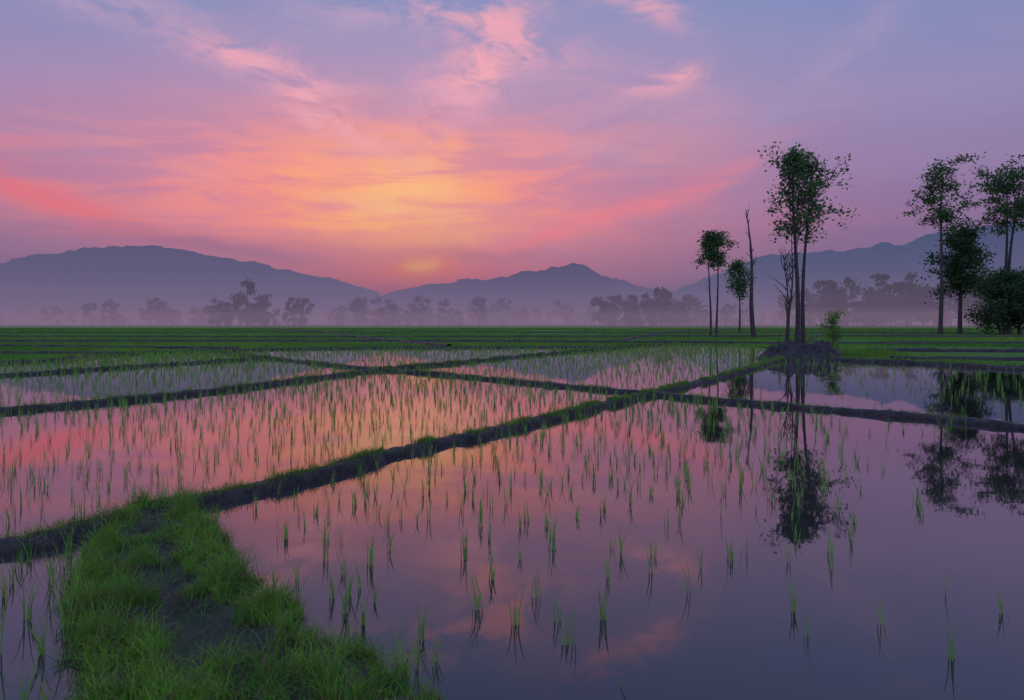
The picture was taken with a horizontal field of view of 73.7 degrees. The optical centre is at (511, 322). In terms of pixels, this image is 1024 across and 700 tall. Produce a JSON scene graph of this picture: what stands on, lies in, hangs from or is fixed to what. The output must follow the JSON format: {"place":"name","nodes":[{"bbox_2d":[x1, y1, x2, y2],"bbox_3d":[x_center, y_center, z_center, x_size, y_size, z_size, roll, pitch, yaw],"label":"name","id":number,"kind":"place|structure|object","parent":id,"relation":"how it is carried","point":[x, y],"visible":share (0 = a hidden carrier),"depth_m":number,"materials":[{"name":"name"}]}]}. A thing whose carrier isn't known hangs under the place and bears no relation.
{"place":"outdoors","nodes":[
{"label":"outdoors","id":0,"kind":"place"},
{"bbox_2d":[0,356,265,376],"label":"paddy bund","id":1,"kind":"structure","parent":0,"point":[94,368],"depth_m":29.28,"materials":[{"name":"green plant"}]},
{"bbox_2d":[0,245,382,322],"bbox_3d":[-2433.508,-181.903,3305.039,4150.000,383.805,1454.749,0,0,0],"label":"mountain","id":2,"kind":"structure","parent":0,"point":[131,279],"depth_m":3023.34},
{"bbox_2d":[61,498,439,699],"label":"grassy bund","id":3,"kind":"structure","parent":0,"point":[203,621],"depth_m":4.29,"materials":[{"name":"green plant"}]},
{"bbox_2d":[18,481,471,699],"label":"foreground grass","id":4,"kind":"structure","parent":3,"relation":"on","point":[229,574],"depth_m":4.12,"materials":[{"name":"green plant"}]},
{"bbox_2d":[0,359,784,555],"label":"paddy bund","id":5,"kind":"structure","parent":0,"point":[11,545],"depth_m":8.71,"materials":[{"name":"brown soil"}]},
{"bbox_2d":[309,263,671,322],"bbox_3d":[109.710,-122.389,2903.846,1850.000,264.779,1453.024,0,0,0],"label":"mountain","id":6,"kind":"structure","parent":0,"point":[578,287],"depth_m":2680.84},
{"bbox_2d":[0,344,1023,699],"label":"water","id":7,"kind":"structure","parent":0,"point":[720,626],"depth_m":6.89,"materials":[{"name":"purple liquid"}]},
{"bbox_2d":[0,342,1023,699],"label":"rice seedlings","id":8,"kind":"object","parent":7,"relation":"on","point":[668,348],"visible":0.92,"depth_m":13.85,"materials":[{"name":"green plant"}]},
{"bbox_2d":[0,323,1023,365],"bbox_3d":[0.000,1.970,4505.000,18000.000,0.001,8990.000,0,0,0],"label":"field ground","id":9,"kind":"structure","parent":0,"point":[427,326],"depth_m":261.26,"materials":[{"name":"green plant"}]},
{"bbox_2d":[0,351,123,354],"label":"paddy bund","id":10,"kind":"structure","parent":9,"relation":"on","point":[54,352],"depth_m":42.02,"materials":[{"name":"green plant"}]},
{"bbox_2d":[0,344,239,348],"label":"paddy bund","id":11,"kind":"structure","parent":9,"relation":"on","point":[169,347],"depth_m":51.58,"materials":[{"name":"green plant"}]},
{"bbox_2d":[0,345,637,363],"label":"paddy bund","id":12,"kind":"structure","parent":9,"relation":"on","point":[66,358],"depth_m":50.79,"materials":[{"name":"green plant"}]},
{"bbox_2d":[272,328,451,345],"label":"paddy bund","id":13,"kind":"structure","parent":9,"relation":"on","point":[415,342],"depth_m":72.08,"materials":[{"name":"green plant"}]},
{"bbox_2d":[0,336,750,412],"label":"paddy bund","id":14,"kind":"structure","parent":9,"relation":"on","point":[114,400],"depth_m":19.50,"materials":[{"name":"brown soil"}]},
{"bbox_2d":[0,339,783,344],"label":"paddy bund","id":15,"kind":"structure","parent":9,"relation":"on","point":[469,340],"depth_m":67.16,"materials":[{"name":"green plant"}]},
{"bbox_2d":[0,334,933,337],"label":"paddy bund","id":16,"kind":"structure","parent":9,"relation":"on","point":[283,336],"depth_m":89.20,"materials":[{"name":"green plant"}]},
{"bbox_2d":[0,267,1018,326],"bbox_3d":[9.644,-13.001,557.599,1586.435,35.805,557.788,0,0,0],"label":"distant trees","id":17,"kind":"object","parent":9,"relation":"on","point":[906,305],"visible":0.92,"depth_m":349.55,"materials":[{"name":"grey plant"}]},
{"bbox_2d":[0,328,1023,538],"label":"bund grass","id":18,"kind":"structure","parent":9,"relation":"on","point":[559,411],"depth_m":16.42,"materials":[{"name":"green plant"}]},
{"bbox_2d":[0,331,1023,332],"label":"paddy bund","id":19,"kind":"structure","parent":9,"relation":"on","point":[501,331],"depth_m":128.28,"materials":[{"name":"green plant"}]},
{"bbox_2d":[82,338,1023,429],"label":"paddy bund","id":20,"kind":"structure","parent":9,"relation":"on","point":[969,420],"depth_m":16.46,"materials":[{"name":"brown soil"}]},
{"bbox_2d":[618,329,731,340],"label":"paddy bund","id":21,"kind":"structure","parent":9,"relation":"on","point":[630,338],"depth_m":113.79,"materials":[{"name":"green plant"}]},
{"bbox_2d":[690,229,740,334],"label":"twin stem tree","id":22,"kind":"object","parent":9,"relation":"on","point":[715,242],"visible":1,"depth_m":94.69,"materials":[{"name":"green plant"}]},
{"bbox_2d":[720,257,756,331],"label":"young tree","id":23,"kind":"object","parent":9,"relation":"on","point":[737,266],"visible":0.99,"depth_m":129.38,"materials":[{"name":"green plant"}]},
{"bbox_2d":[743,208,756,337],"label":"bare dead tree","id":24,"kind":"object","parent":9,"relation":"on","point":[752,320],"visible":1,"depth_m":84.84,"materials":[{"name":"brown plant"}]},
{"bbox_2d":[769,268,792,341],"bbox_3d":[22.348,-1.176,56.386,1.755,6.772,1.759,0,0,-18],"label":"bare dead tree","id":25,"kind":"object","parent":9,"relation":"on","point":[786,304],"visible":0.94,"depth_m":56.46,"materials":[{"name":"brown wood"}]},
{"bbox_2d":[774,247,802,339],"bbox_3d":[23.331,-2.162,58.051,1.416,8.727,2.357,0,0,-16],"label":"bare dead tree","id":26,"kind":"object","parent":9,"relation":"on","point":[784,268],"visible":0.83,"depth_m":57.77,"materials":[{"name":"brown plant"}]},
{"bbox_2d":[782,209,798,338],"bbox_3d":[23.376,-3.594,57.034,1.384,11.592,1.967,0,0,0],"label":"bare dead tree","id":27,"kind":"object","parent":9,"relation":"on","point":[791,289],"visible":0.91,"depth_m":56.91,"materials":[{"name":"brown plant"}]},
{"bbox_2d":[756,339,845,359],"bbox_3d":[15.800,1.538,37.400,5.000,1.223,3.200,0,0,0],"label":"earth mound","id":28,"kind":"object","parent":9,"relation":"on","point":[798,351],"visible":0.64,"depth_m":36.50,"materials":[{"name":"brown soil"}]},
{"bbox_2d":[759,330,852,354],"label":"dead branches","id":29,"kind":"object","parent":28,"relation":"on","point":[791,341],"visible":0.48,"depth_m":36.86,"materials":[{"name":"brown wood"}]},
{"bbox_2d":[757,141,859,343],"bbox_3d":[24.366,-6.499,57.060,7.001,17.431,6.520,0,0,0],"label":"tall slender tree","id":30,"kind":"object","parent":9,"relation":"on","point":[792,155],"visible":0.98,"depth_m":57.20,"materials":[{"name":"green plant"}]},
{"bbox_2d":[773,148,852,344],"bbox_3d":[25.474,-6.492,58.053,6.216,17.413,7.549,0,0,0],"label":"tall slender tree","id":31,"kind":"object","parent":9,"relation":"on","point":[819,170],"visible":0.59,"depth_m":58.00,"materials":[{"name":"green plant"}]},
{"bbox_2d":[738,344,899,360],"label":"tall weeds","id":32,"kind":"object","parent":9,"relation":"on","point":[860,353],"visible":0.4,"depth_m":38.50,"materials":[{"name":"green plant"}]},
{"bbox_2d":[816,307,848,346],"bbox_3d":[20.915,0.611,44.511,2.009,3.185,1.754,0,0,-33],"label":"shrub","id":33,"kind":"object","parent":9,"relation":"on","point":[831,332],"visible":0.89,"depth_m":44.33,"materials":[{"name":"green plant"}]},
{"bbox_2d":[794,335,1023,336],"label":"paddy bund","id":34,"kind":"structure","parent":9,"relation":"on","point":[928,335],"depth_m":90.03,"materials":[{"name":"green plant"}]},
{"bbox_2d":[806,341,1023,344],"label":"paddy bund","id":35,"kind":"structure","parent":9,"relation":"on","point":[942,342],"depth_m":60.66,"materials":[{"name":"green plant"}]},
{"bbox_2d":[827,357,1023,370],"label":"paddy bund","id":36,"kind":"structure","parent":9,"relation":"on","point":[1001,367],"depth_m":32.00,"materials":[{"name":"brown soil"}]},
{"bbox_2d":[897,152,985,334],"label":"umbrella crown tree","id":37,"kind":"object","parent":9,"relation":"on","point":[942,214],"visible":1,"depth_m":109.50,"materials":[{"name":"green plant"}]},
{"bbox_2d":[867,348,1023,352],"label":"paddy bund","id":38,"kind":"structure","parent":9,"relation":"on","point":[1017,350],"depth_m":45.19,"materials":[{"name":"green plant"}]},
{"bbox_2d":[890,356,1023,360],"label":"paddy bund","id":39,"kind":"structure","parent":9,"relation":"on","point":[977,358],"depth_m":35.30,"materials":[{"name":"green plant"}]},
{"bbox_2d":[919,217,996,333],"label":"broadleaf tree","id":40,"kind":"object","parent":9,"relation":"on","point":[962,243],"visible":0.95,"depth_m":117.00,"materials":[{"name":"green plant"}]},
{"bbox_2d":[956,265,1023,334],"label":"dense bush","id":41,"kind":"object","parent":9,"relation":"on","point":[1001,289],"visible":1,"depth_m":103.50,"materials":[{"name":"green plant"}]},
{"bbox_2d":[963,154,1023,333],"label":"umbrella crown tree","id":42,"kind":"object","parent":9,"relation":"on","point":[1000,183],"visible":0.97,"depth_m":112.18,"materials":[{"name":"green plant"}]},
{"bbox_2d":[0,0,1023,294],"label":"sky","id":43,"kind":"structure","parent":0,"point":[384,147],"materials":[{"name":"purple"}]},
{"bbox_2d":[670,221,1023,322],"bbox_3d":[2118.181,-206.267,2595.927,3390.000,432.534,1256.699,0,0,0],"label":"mountain","id":44,"kind":"structure","parent":0,"point":[863,265],"depth_m":2462.35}
]}

